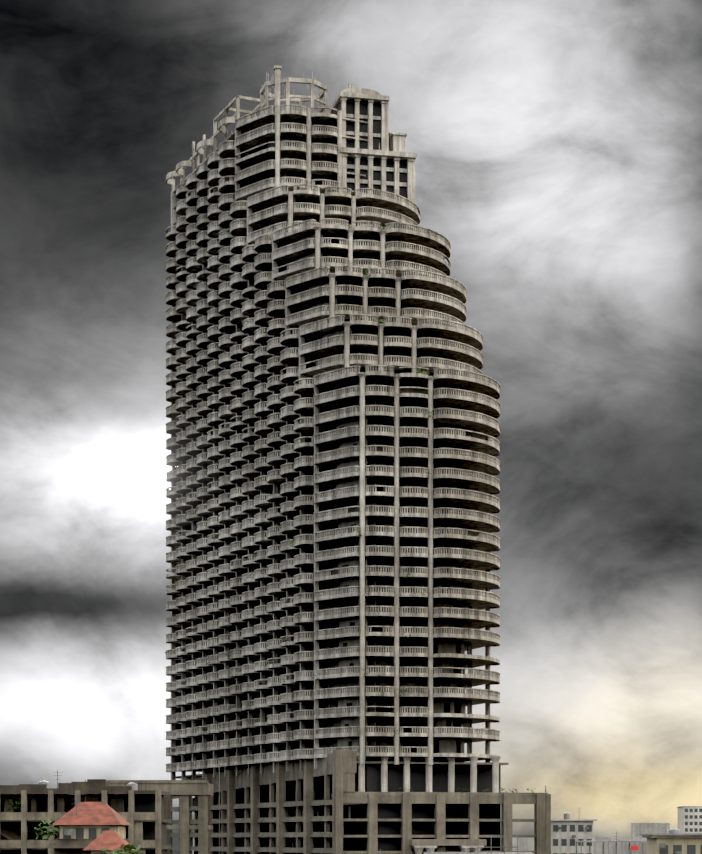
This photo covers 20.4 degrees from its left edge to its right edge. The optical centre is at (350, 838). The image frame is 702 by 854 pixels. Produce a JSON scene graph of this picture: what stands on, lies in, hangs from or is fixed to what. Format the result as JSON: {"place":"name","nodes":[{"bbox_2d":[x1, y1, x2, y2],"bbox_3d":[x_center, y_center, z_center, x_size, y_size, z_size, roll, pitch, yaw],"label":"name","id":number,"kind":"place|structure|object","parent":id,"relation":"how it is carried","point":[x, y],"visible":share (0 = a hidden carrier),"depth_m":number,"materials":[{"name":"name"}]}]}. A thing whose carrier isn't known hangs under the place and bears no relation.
{"place":"outdoors","nodes":[
{"label":"outdoors","id":0,"kind":"place"},
{"bbox_2d":[0,790,160,853],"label":"building facade","id":1,"kind":"structure","parent":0,"point":[131,815],"depth_m":253.41,"materials":[{"name":"grey concrete"}]},
{"bbox_2d":[1,795,165,853],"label":"dark openings","id":2,"kind":"object","parent":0,"point":[144,803],"depth_m":256.89,"materials":[{"name":"black"}]},
{"bbox_2d":[0,779,169,849],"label":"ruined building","id":3,"kind":"structure","parent":0,"point":[91,789],"depth_m":253.77,"materials":[{"name":"grey concrete"}]},
{"bbox_2d":[54,822,145,853],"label":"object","id":4,"kind":"object","parent":3,"relation":"attached to","point":[138,830],"visible":0.38,"depth_m":253.62,"materials":[{"name":"grey concrete"}]},
{"bbox_2d":[48,839,129,853],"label":"wall","id":5,"kind":"structure","parent":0,"point":[69,846],"depth_m":184.42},
{"bbox_2d":[60,825,125,838],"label":"pavilion walls","id":6,"kind":"structure","parent":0,"point":[120,830],"depth_m":184.86,"materials":[{"name":"beige paint"}]},
{"bbox_2d":[63,828,108,838],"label":"windows","id":7,"kind":"structure","parent":6,"relation":"in","point":[80,833],"depth_m":184.82,"materials":[{"name":"grey glass"}]},
{"bbox_2d":[52,802,130,824],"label":"pavilion roof","id":8,"kind":"object","parent":6,"relation":"on","point":[96,813],"visible":0.83,"depth_m":185.26,"materials":[{"name":"red tile"}]},
{"bbox_2d":[91,850,124,853],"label":"pavilion walls","id":9,"kind":"structure","parent":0,"point":[97,851],"depth_m":164.76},
{"bbox_2d":[83,831,134,849],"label":"pavilion roof","id":10,"kind":"object","parent":9,"relation":"on","point":[110,840],"visible":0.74,"depth_m":164.82,"materials":[{"name":"red tile"}]},
{"bbox_2d":[113,848,137,853],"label":"tree","id":11,"kind":"object","parent":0,"point":[119,852],"visible":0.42,"depth_m":148.03,"materials":[{"name":"green plant"}]},
{"bbox_2d":[85,763,219,853],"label":"antenna poles","id":12,"kind":"object","parent":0,"point":[219,807],"visible":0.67,"depth_m":328.32,"materials":[{"name":"grey metal"}]},
{"bbox_2d":[106,780,212,853],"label":"frame","id":13,"kind":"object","parent":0,"point":[185,790],"depth_m":316.65,"materials":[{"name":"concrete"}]},
{"bbox_2d":[271,195,366,751],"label":"tower wall panels","id":14,"kind":"object","parent":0,"point":[354,700],"visible":0.31,"depth_m":365.23,"materials":[{"name":"grey concrete"}]},
{"bbox_2d":[176,100,471,772],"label":"interior wall","id":15,"kind":"structure","parent":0,"point":[363,127],"depth_m":369.98,"materials":[{"name":"black concrete"}]},
{"bbox_2d":[328,88,416,202],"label":"crown block","id":16,"kind":"structure","parent":15,"relation":"on","point":[396,153],"depth_m":404.51,"materials":[{"name":"grey concrete"}]},
{"bbox_2d":[0,0,701,853],"label":"sky","id":17,"kind":"structure","parent":0,"point":[557,144],"materials":[{"name":"grey"}]},
{"bbox_2d":[166,750,550,853],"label":"podium","id":18,"kind":"object","parent":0,"point":[340,766],"depth_m":367.70,"materials":[{"name":"grey concrete"}]},
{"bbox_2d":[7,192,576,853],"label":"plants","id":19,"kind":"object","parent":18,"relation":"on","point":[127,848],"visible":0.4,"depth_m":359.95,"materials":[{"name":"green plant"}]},
{"bbox_2d":[171,105,499,853],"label":"columns","id":20,"kind":"structure","parent":18,"relation":"on","point":[361,757],"depth_m":380.27,"materials":[{"name":"grey concrete"}]},
{"bbox_2d":[166,65,379,190],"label":"crown frames","id":21,"kind":"structure","parent":20,"relation":"on","point":[226,121],"depth_m":409.54,"materials":[{"name":"grey concrete"}]},
{"bbox_2d":[166,104,499,771],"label":"balconies","id":22,"kind":"structure","parent":20,"relation":"attached to","point":[424,255],"depth_m":383.33,"materials":[{"name":"grey concrete"}]},
{"bbox_2d":[38,780,679,832],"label":"rooftop tanks","id":23,"kind":"object","parent":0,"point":[566,814],"visible":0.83,"depth_m":257.56,"materials":[{"name":"metal"}]},
{"bbox_2d":[40,770,681,853],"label":"roof clutter","id":24,"kind":"object","parent":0,"point":[70,832],"visible":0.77,"depth_m":235.44,"materials":[{"name":"metal"}]},
{"bbox_2d":[192,823,669,853],"bbox_3d":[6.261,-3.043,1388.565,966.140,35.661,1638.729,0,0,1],"label":"distant buildings","id":25,"kind":"structure","parent":0,"point":[527,844],"depth_m":1151.99,"materials":[{"name":"grey concrete"}]},
{"bbox_2d":[423,852,532,853],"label":"shed roofs","id":26,"kind":"structure","parent":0,"point":[476,853],"depth_m":238.78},
{"bbox_2d":[551,819,596,853],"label":"white building","id":27,"kind":"structure","parent":0,"point":[559,835],"depth_m":426.83,"materials":[{"name":"paint"}]},
{"bbox_2d":[553,825,591,853],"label":"windows","id":28,"kind":"structure","parent":27,"relation":"in","point":[564,829],"depth_m":426.81,"materials":[{"name":"grey glass"}]},
{"bbox_2d":[575,841,646,853],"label":"fence","id":29,"kind":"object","parent":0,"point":[608,845],"depth_m":297.10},
{"bbox_2d":[642,835,701,853],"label":"cream building","id":30,"kind":"structure","parent":0,"point":[670,841],"depth_m":246.94,"materials":[{"name":"paint"}]},
{"bbox_2d":[640,833,701,835],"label":"flat roof","id":31,"kind":"structure","parent":30,"relation":"on","point":[671,834],"depth_m":245.97,"materials":[{"name":"grey concrete"}]},
{"bbox_2d":[659,845,701,853],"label":"windows","id":32,"kind":"structure","parent":30,"relation":"in","point":[691,849],"depth_m":246.91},
{"bbox_2d":[678,806,701,832],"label":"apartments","id":33,"kind":"structure","parent":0,"point":[682,820],"depth_m":894.68,"materials":[{"name":"white paint"}]},
{"bbox_2d":[685,809,701,831],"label":"windows","id":34,"kind":"structure","parent":33,"relation":"in","point":[695,823],"depth_m":894.59,"materials":[{"name":"grey glass"}]}
]}

